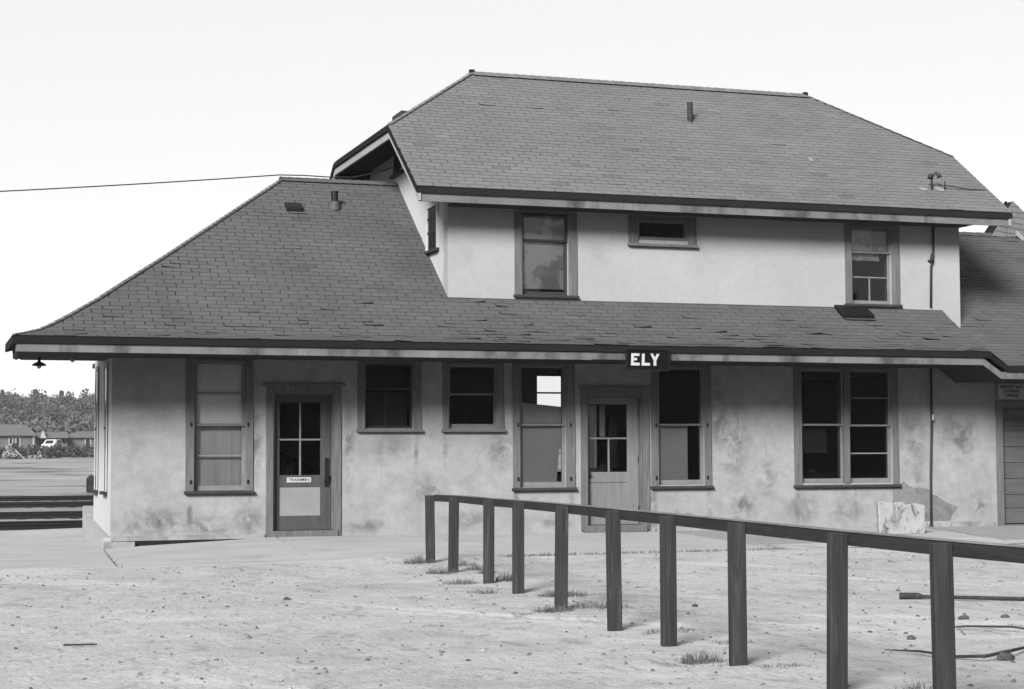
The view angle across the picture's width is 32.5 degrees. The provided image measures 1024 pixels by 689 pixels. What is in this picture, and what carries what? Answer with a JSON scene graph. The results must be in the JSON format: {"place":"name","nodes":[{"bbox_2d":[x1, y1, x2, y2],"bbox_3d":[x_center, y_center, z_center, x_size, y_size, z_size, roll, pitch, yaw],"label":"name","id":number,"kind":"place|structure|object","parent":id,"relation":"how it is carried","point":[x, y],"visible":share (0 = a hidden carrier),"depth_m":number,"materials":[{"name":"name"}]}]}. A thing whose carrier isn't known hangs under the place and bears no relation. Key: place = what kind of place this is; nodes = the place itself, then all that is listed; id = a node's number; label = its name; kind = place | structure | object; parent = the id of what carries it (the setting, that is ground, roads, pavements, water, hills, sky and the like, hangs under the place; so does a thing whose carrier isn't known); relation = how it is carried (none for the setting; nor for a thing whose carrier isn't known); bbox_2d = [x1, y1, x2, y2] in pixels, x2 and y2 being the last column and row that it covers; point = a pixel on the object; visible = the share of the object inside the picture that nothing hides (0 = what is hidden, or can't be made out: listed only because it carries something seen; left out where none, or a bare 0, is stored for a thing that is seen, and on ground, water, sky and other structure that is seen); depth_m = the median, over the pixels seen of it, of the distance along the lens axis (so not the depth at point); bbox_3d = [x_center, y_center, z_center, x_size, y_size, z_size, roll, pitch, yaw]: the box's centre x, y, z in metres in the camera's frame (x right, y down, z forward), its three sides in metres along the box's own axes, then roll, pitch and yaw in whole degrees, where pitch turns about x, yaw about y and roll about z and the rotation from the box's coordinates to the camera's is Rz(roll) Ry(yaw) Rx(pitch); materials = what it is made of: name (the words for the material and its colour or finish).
{"place":"outdoors","nodes":[
{"label":"outdoors","id":0,"kind":"place"},
{"bbox_2d":[0,500,90,520],"bbox_3d":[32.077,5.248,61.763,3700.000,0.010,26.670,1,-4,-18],"label":"rail yard","id":1,"kind":"structure","parent":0,"point":[39,509],"depth_m":49.15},
{"bbox_2d":[0,520,81,530],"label":"railway track","id":2,"kind":"structure","parent":1,"relation":"on","point":[25,525],"depth_m":37.33,"materials":[{"name":"metal"}]},
{"bbox_2d":[0,511,82,519],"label":"railway track","id":3,"kind":"structure","parent":1,"relation":"on","point":[42,515],"depth_m":43.21,"materials":[{"name":"metal"}]},
{"bbox_2d":[0,501,93,507],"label":"railway track","id":4,"kind":"structure","parent":1,"relation":"on","point":[69,504],"depth_m":51.66,"materials":[{"name":"metal"}]},
{"bbox_2d":[0,495,93,501],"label":"railway track","id":5,"kind":"structure","parent":1,"relation":"on","point":[47,498],"depth_m":58.40,"materials":[{"name":"metal"}]},
{"bbox_2d":[0,388,94,445],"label":"wooded hillside","id":6,"kind":"structure","parent":0,"point":[45,413],"depth_m":343.71,"materials":[{"name":"grey plant"}]},
{"bbox_2d":[0,449,560,495],"bbox_3d":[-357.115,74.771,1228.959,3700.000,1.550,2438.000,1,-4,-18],"label":"field","id":7,"kind":"structure","parent":0,"point":[51,476],"depth_m":98.72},
{"bbox_2d":[0,447,5,457],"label":"shrub","id":8,"kind":"object","parent":7,"relation":"on","point":[1,450],"visible":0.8,"depth_m":197.03,"materials":[{"name":"grey plant"}]},
{"bbox_2d":[0,419,12,424],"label":"bushy tree","id":9,"kind":"object","parent":7,"relation":"on","point":[6,422],"visible":0.14,"depth_m":228.08,"materials":[{"name":"grey plant"}]},
{"bbox_2d":[1,444,17,458],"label":"blossoming bush","id":10,"kind":"object","parent":7,"relation":"on","point":[11,454],"visible":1,"depth_m":194.87,"materials":[{"name":"white plant"}]},
{"bbox_2d":[9,443,23,458],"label":"shrub","id":11,"kind":"object","parent":7,"relation":"on","point":[14,446],"visible":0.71,"depth_m":196.78,"materials":[{"name":"grey plant"}]},
{"bbox_2d":[0,424,37,450],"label":"cottage","id":12,"kind":"structure","parent":7,"relation":"on","point":[21,435],"depth_m":216.81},
{"bbox_2d":[8,436,12,443],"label":"window","id":13,"kind":"structure","parent":12,"relation":"in","point":[10,441],"depth_m":216.25,"materials":[{"name":"white metal"}]},
{"bbox_2d":[15,436,19,446],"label":"window","id":14,"kind":"structure","parent":12,"relation":"in","point":[17,438],"depth_m":216.51,"materials":[{"name":"white metal"}]},
{"bbox_2d":[17,445,28,457],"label":"shrub","id":15,"kind":"object","parent":7,"relation":"on","point":[24,453],"visible":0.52,"depth_m":199.31,"materials":[{"name":"grey plant"}]},
{"bbox_2d":[18,423,41,441],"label":"bushy tree","id":16,"kind":"object","parent":7,"relation":"on","point":[35,428],"visible":0.09,"depth_m":231.41,"materials":[{"name":"grey plant"}]},
{"bbox_2d":[24,444,40,457],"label":"shrub","id":17,"kind":"object","parent":7,"relation":"on","point":[32,450],"visible":0.95,"depth_m":198.14,"materials":[{"name":"grey plant"}]},
{"bbox_2d":[34,450,41,458],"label":"blossoming bush","id":18,"kind":"object","parent":7,"relation":"on","point":[38,456],"visible":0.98,"depth_m":195.92,"materials":[{"name":"white plant"}]},
{"bbox_2d":[37,445,44,457],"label":"shrub","id":19,"kind":"object","parent":7,"relation":"on","point":[41,449],"visible":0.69,"depth_m":198.51,"materials":[{"name":"grey plant"}]},
{"bbox_2d":[41,445,56,457],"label":"shrub","id":20,"kind":"object","parent":7,"relation":"on","point":[50,451],"visible":0.99,"depth_m":197.62,"materials":[{"name":"grey plant"}]},
{"bbox_2d":[36,431,68,446],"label":"open garage","id":21,"kind":"structure","parent":7,"relation":"on","point":[42,436],"depth_m":219.65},
{"bbox_2d":[41,439,66,447],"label":"parked car","id":22,"kind":"object","parent":7,"relation":"on","point":[52,442],"visible":0.37,"depth_m":213.69,"materials":[{"name":"paint"}]},
{"bbox_2d":[53,443,65,456],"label":"shrub","id":23,"kind":"object","parent":7,"relation":"on","point":[58,449],"visible":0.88,"depth_m":199.83,"materials":[{"name":"grey plant"}]},
{"bbox_2d":[60,443,73,456],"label":"shrub","id":24,"kind":"object","parent":7,"relation":"on","point":[65,451],"visible":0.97,"depth_m":200.32,"materials":[{"name":"grey plant"}]},
{"bbox_2d":[67,446,81,457],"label":"shrub","id":25,"kind":"object","parent":7,"relation":"on","point":[74,452],"visible":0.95,"depth_m":199.69,"materials":[{"name":"grey plant"}]},
{"bbox_2d":[63,413,93,435],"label":"bushy tree","id":26,"kind":"object","parent":7,"relation":"on","point":[73,427],"visible":0.51,"depth_m":238.75,"materials":[{"name":"grey plant"}]},
{"bbox_2d":[67,431,93,448],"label":"cabin","id":27,"kind":"object","parent":7,"relation":"on","point":[80,438],"visible":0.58,"depth_m":221.00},
{"bbox_2d":[85,438,90,445],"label":"window","id":28,"kind":"structure","parent":27,"relation":"in","point":[86,439],"depth_m":221.11,"materials":[{"name":"white glass"}]},
{"bbox_2d":[78,442,89,457],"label":"shrub","id":29,"kind":"object","parent":7,"relation":"on","point":[84,451],"visible":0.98,"depth_m":200.53,"materials":[{"name":"grey plant"}]},
{"bbox_2d":[87,446,93,456],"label":"shrub","id":30,"kind":"object","parent":7,"relation":"on","point":[91,453],"visible":0.38,"depth_m":200.13,"materials":[{"name":"grey plant"}]},
{"bbox_2d":[0,544,1023,688],"bbox_3d":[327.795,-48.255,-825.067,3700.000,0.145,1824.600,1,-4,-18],"label":"dirt lot","id":31,"kind":"structure","parent":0,"point":[546,662],"depth_m":15.42,"materials":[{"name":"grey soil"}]},
{"bbox_2d":[63,643,96,645],"bbox_3d":[-3.409,2.370,13.861,0.263,0.020,0.017,0,-3,0],"label":"wood chip","id":32,"kind":"object","parent":31,"relation":"on","point":[79,644],"visible":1,"depth_m":13.85,"materials":[{"name":"grey wood"}]},
{"bbox_2d":[399,552,442,564],"bbox_3d":[-1.247,2.879,23.698,0.930,0.162,0.568,1,-4,-18],"label":"weed tuft","id":33,"kind":"object","parent":31,"relation":"on","point":[420,561],"visible":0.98,"depth_m":23.66,"materials":[{"name":"grey plant"}]},
{"bbox_2d":[410,565,461,574],"bbox_3d":[-0.886,2.805,21.911,0.880,0.133,0.523,1,-4,-18],"label":"weed tuft","id":34,"kind":"object","parent":31,"relation":"on","point":[429,571],"visible":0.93,"depth_m":21.91,"materials":[{"name":"grey plant"}]},
{"bbox_2d":[419,577,478,586],"bbox_3d":[-0.564,2.712,20.171,1.027,0.105,0.619,1,-4,-18],"label":"weed tuft","id":35,"kind":"object","parent":31,"relation":"on","point":[467,582],"visible":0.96,"depth_m":20.16,"materials":[{"name":"grey plant"}]},
{"bbox_2d":[431,558,475,566],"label":"weed tuft","id":36,"kind":"object","parent":31,"relation":"on","point":[463,563],"visible":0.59,"depth_m":23.28,"materials":[{"name":"grey plant"}]},
{"bbox_2d":[458,564,497,570],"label":"weed tuft","id":37,"kind":"object","parent":31,"relation":"on","point":[476,568],"visible":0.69,"depth_m":22.50,"materials":[{"name":"grey plant"}]},
{"bbox_2d":[466,569,502,573],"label":"weed tuft","id":38,"kind":"object","parent":31,"relation":"on","point":[481,570],"visible":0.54,"depth_m":21.75,"materials":[{"name":"grey plant"}]},
{"bbox_2d":[466,588,510,593],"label":"weed tuft","id":39,"kind":"object","parent":31,"relation":"on","point":[481,592],"visible":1,"depth_m":18.91,"materials":[{"name":"grey plant"}]},
{"bbox_2d":[480,570,511,581],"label":"weed tuft","id":40,"kind":"object","parent":31,"relation":"on","point":[505,577],"visible":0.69,"depth_m":20.49,"materials":[{"name":"grey plant"}]},
{"bbox_2d":[510,604,601,613],"bbox_3d":[0.407,2.523,16.872,0.928,0.097,0.558,1,-4,-18],"label":"weed tuft","id":41,"kind":"object","parent":31,"relation":"on","point":[555,610],"visible":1,"depth_m":16.85,"materials":[{"name":"grey plant"}]},
{"bbox_2d":[535,588,588,598],"bbox_3d":[0.536,2.613,18.601,1.251,0.129,0.774,1,-4,-18],"label":"weed tuft","id":42,"kind":"object","parent":31,"relation":"on","point":[548,594],"visible":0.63,"depth_m":18.57,"materials":[{"name":"grey plant"}]},
{"bbox_2d":[570,599,658,611],"bbox_3d":[0.877,2.540,17.235,1.337,0.123,0.788,1,-4,-18],"label":"weed tuft","id":43,"kind":"object","parent":31,"relation":"on","point":[598,605],"visible":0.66,"depth_m":17.21,"materials":[{"name":"grey plant"}]},
{"bbox_2d":[610,627,694,633],"bbox_3d":[1.342,2.435,14.975,1.106,0.069,0.665,1,-4,-18],"label":"weed tuft","id":44,"kind":"object","parent":31,"relation":"on","point":[659,629],"visible":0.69,"depth_m":14.97,"materials":[{"name":"grey plant"}]},
{"bbox_2d":[661,647,728,666],"bbox_3d":[1.365,2.231,12.621,0.709,0.131,0.446,1,-4,-18],"label":"weed tuft","id":45,"kind":"object","parent":31,"relation":"on","point":[690,660],"visible":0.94,"depth_m":12.59,"materials":[{"name":"grey plant"}]},
{"bbox_2d":[425,494,1023,688],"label":"rail fence","id":46,"kind":"object","parent":31,"relation":"on","point":[942,552],"visible":0.81,"depth_m":12.45,"materials":[{"name":"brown wood"}]},
{"bbox_2d":[712,639,753,644],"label":"weed tuft","id":47,"kind":"object","parent":31,"relation":"on","point":[728,642],"visible":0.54,"depth_m":14.05,"materials":[{"name":"grey plant"}]},
{"bbox_2d":[763,661,817,667],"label":"weed tuft","id":48,"kind":"object","parent":31,"relation":"on","point":[792,665],"visible":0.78,"depth_m":12.33,"materials":[{"name":"grey plant"}]},
{"bbox_2d":[907,635,915,639],"bbox_3d":[3.241,2.380,14.241,0.078,0.045,0.076,0,-3,0],"label":"stone","id":49,"kind":"object","parent":31,"relation":"on","point":[910,637],"visible":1,"depth_m":14.21,"materials":[{"name":"grey stone"}]},
{"bbox_2d":[894,675,932,688],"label":"weed tuft","id":50,"kind":"object","parent":31,"relation":"on","point":[918,686],"visible":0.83,"depth_m":10.84,"materials":[{"name":"grey plant"}]},
{"bbox_2d":[885,646,1023,657],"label":"fallen branch","id":51,"kind":"object","parent":31,"relation":"on","point":[985,655],"visible":0.91,"depth_m":12.89,"materials":[{"name":"grey wood"}]},
{"bbox_2d":[899,593,1023,600],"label":"wooden pole","id":52,"kind":"object","parent":31,"relation":"on","point":[911,596],"visible":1,"depth_m":17.76,"materials":[{"name":"grey wood"}]},
{"bbox_2d":[958,615,968,619],"bbox_3d":[4.084,2.475,15.871,0.090,0.056,0.102,0,-3,-6],"label":"stone","id":53,"kind":"object","parent":31,"relation":"on","point":[963,617],"visible":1,"depth_m":15.84,"materials":[{"name":"grey stone"}]},
{"bbox_2d":[955,625,1023,628],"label":"fallen branch","id":54,"kind":"object","parent":31,"relation":"on","point":[998,626],"visible":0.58,"depth_m":14.79,"materials":[{"name":"grey wood"}]},
{"bbox_2d":[996,652,1014,660],"bbox_3d":[3.617,2.289,12.852,0.124,0.072,0.130,-3,-4,40],"label":"stone","id":55,"kind":"object","parent":31,"relation":"on","point":[1002,656],"visible":0.97,"depth_m":12.81,"materials":[{"name":"grey stone"}]},
{"bbox_2d":[0,525,1023,569],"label":"sidewalk","id":56,"kind":"structure","parent":0,"point":[68,548],"depth_m":26.92,"materials":[{"name":"concrete"}]},
{"bbox_2d":[5,69,1023,551],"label":"railway depot","id":57,"kind":"structure","parent":56,"relation":"on","point":[823,301],"depth_m":30.63,"materials":[{"name":"paint"}]},
{"bbox_2d":[32,357,45,368],"bbox_3d":[-7.446,0.291,27.644,0.223,0.180,0.223,1,-4,-18],"label":"pendant lamp","id":58,"kind":"object","parent":57,"relation":"hanging from","point":[39,364],"visible":1,"depth_m":27.59,"materials":[{"name":"black metal"}]},
{"bbox_2d":[86,474,93,492],"bbox_3d":[-7.158,2.363,29.833,0.128,0.310,0.300,1,-4,-18],"label":"wall box","id":59,"kind":"object","parent":57,"relation":"attached to","point":[90,482],"visible":0.94,"depth_m":29.69,"materials":[{"name":"metal"}]},
{"bbox_2d":[90,366,98,492],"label":"window","id":60,"kind":"structure","parent":57,"relation":"in","point":[96,368],"depth_m":29.45,"materials":[{"name":"paint"}]},
{"bbox_2d":[99,363,107,494],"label":"window","id":61,"kind":"structure","parent":57,"relation":"in","point":[103,492],"depth_m":28.29,"materials":[{"name":"paint"}]},
{"bbox_2d":[0,167,391,191],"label":"overhead wire","id":62,"kind":"object","parent":57,"relation":"attached to","point":[193,180],"visible":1,"depth_m":31.59,"materials":[{"name":"metal"}]},
{"bbox_2d":[184,359,254,493],"bbox_3d":[-4.729,1.322,28.323,1.126,2.165,0.277,1,-4,-18],"label":"window","id":63,"kind":"structure","parent":57,"relation":"in","point":[216,419],"depth_m":28.39,"materials":[{"name":"paint"}]},
{"bbox_2d":[274,395,330,529],"bbox_3d":[-3.425,1.929,28.736,0.947,2.207,0.135,1,-4,-18],"label":"door","id":64,"kind":"structure","parent":57,"relation":"in","point":[297,498],"depth_m":28.76,"materials":[{"name":"paint"}]},
{"bbox_2d":[356,361,422,431],"bbox_3d":[-2.074,0.876,29.293,1.129,1.175,0.387,1,-4,-18],"label":"window","id":65,"kind":"structure","parent":57,"relation":"in","point":[384,409],"depth_m":29.33,"materials":[{"name":"paint"}]},
{"bbox_2d":[389,155,403,178],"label":"window","id":66,"kind":"structure","parent":57,"relation":"in","point":[397,169],"depth_m":32.99,"materials":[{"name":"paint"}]},
{"bbox_2d":[424,202,438,253],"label":"window","id":67,"kind":"structure","parent":57,"relation":"in","point":[432,208],"depth_m":30.56,"materials":[{"name":"paint"}]},
{"bbox_2d":[442,362,505,431],"bbox_3d":[-0.659,0.893,29.660,1.120,1.175,0.191,1,-4,-18],"label":"window","id":68,"kind":"structure","parent":57,"relation":"in","point":[446,365],"depth_m":29.68,"materials":[{"name":"paint"}]},
{"bbox_2d":[512,363,577,490],"bbox_3d":[0.524,1.412,30.074,1.163,2.170,0.287,1,-4,-18],"label":"window","id":69,"kind":"structure","parent":57,"relation":"in","point":[537,428],"depth_m":30.11,"materials":[{"name":"paint"}]},
{"bbox_2d":[513,210,578,298],"bbox_3d":[0.568,-1.541,30.235,1.177,1.495,0.227,1,-4,-18],"label":"window","id":70,"kind":"structure","parent":57,"relation":"in","point":[540,237],"depth_m":30.31,"materials":[{"name":"paint"}]},
{"bbox_2d":[537,374,560,473],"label":"track window","id":71,"kind":"structure","parent":57,"relation":"in","point":[558,472],"depth_m":37.05,"materials":[{"name":"glass"}]},
{"bbox_2d":[588,397,638,524],"bbox_3d":[1.690,2.032,30.670,0.980,2.197,0.540,1,-4,-18],"label":"door","id":72,"kind":"structure","parent":57,"relation":"in","point":[623,493],"depth_m":30.57,"materials":[{"name":"paint"}]},
{"bbox_2d":[625,348,669,370],"bbox_3d":[2.234,0.253,28.947,0.774,0.364,0.060,1,-4,-18],"label":"station sign","id":73,"kind":"object","parent":57,"relation":"attached to","point":[647,359],"visible":1,"depth_m":28.93,"materials":[{"name":"black paint"}]},
{"bbox_2d":[627,215,698,248],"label":"window","id":74,"kind":"structure","parent":57,"relation":"in","point":[633,220],"depth_m":30.91,"materials":[{"name":"paint"}]},
{"bbox_2d":[650,365,713,488],"bbox_3d":[2.956,1.448,30.857,1.186,2.165,0.237,1,-4,-18],"label":"window","id":75,"kind":"structure","parent":57,"relation":"in","point":[669,451],"depth_m":30.90,"materials":[{"name":"paint"}]},
{"bbox_2d":[793,367,901,487],"bbox_3d":[6.036,1.508,31.933,2.167,2.175,0.337,1,-4,-18],"label":"window","id":76,"kind":"structure","parent":57,"relation":"in","point":[806,440],"depth_m":31.87,"materials":[{"name":"paint"}]},
{"bbox_2d":[844,224,902,307],"bbox_3d":[6.593,-1.436,32.243,1.167,1.505,0.237,1,-4,-18],"label":"window","id":77,"kind":"structure","parent":57,"relation":"in","point":[859,240],"depth_m":32.31,"materials":[{"name":"paint"}]},
{"bbox_2d":[998,384,1023,398],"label":"freight sign","id":78,"kind":"object","parent":57,"relation":"attached to","point":[1010,391],"visible":1,"depth_m":32.90,"materials":[{"name":"paint"}]},
{"bbox_2d":[1003,409,1023,523],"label":"freight door","id":79,"kind":"structure","parent":57,"relation":"in","point":[1013,419],"depth_m":33.04,"materials":[{"name":"paint"}]},
{"bbox_2d":[103,528,1003,566],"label":"edge grass","id":80,"kind":"structure","parent":56,"relation":"on","point":[654,551],"depth_m":25.58,"materials":[{"name":"grey plant"}]},
{"bbox_2d":[876,501,924,533],"bbox_3d":[6.656,2.963,30.062,0.965,0.571,0.139,1,-4,-21],"label":"painted block","id":81,"kind":"object","parent":56,"relation":"on","point":[897,518],"depth_m":29.98,"materials":[{"name":"white paint"}]},
{"bbox_2d":[0,0,1023,406],"label":"sky","id":82,"kind":"structure","parent":0,"point":[93,92],"materials":[{"name":"white"}]},
{"bbox_2d":[757,529,1023,548],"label":"dirt strip","id":83,"kind":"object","parent":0,"point":[824,545],"visible":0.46,"depth_m":27.47,"materials":[{"name":"grey soil"}]}
]}

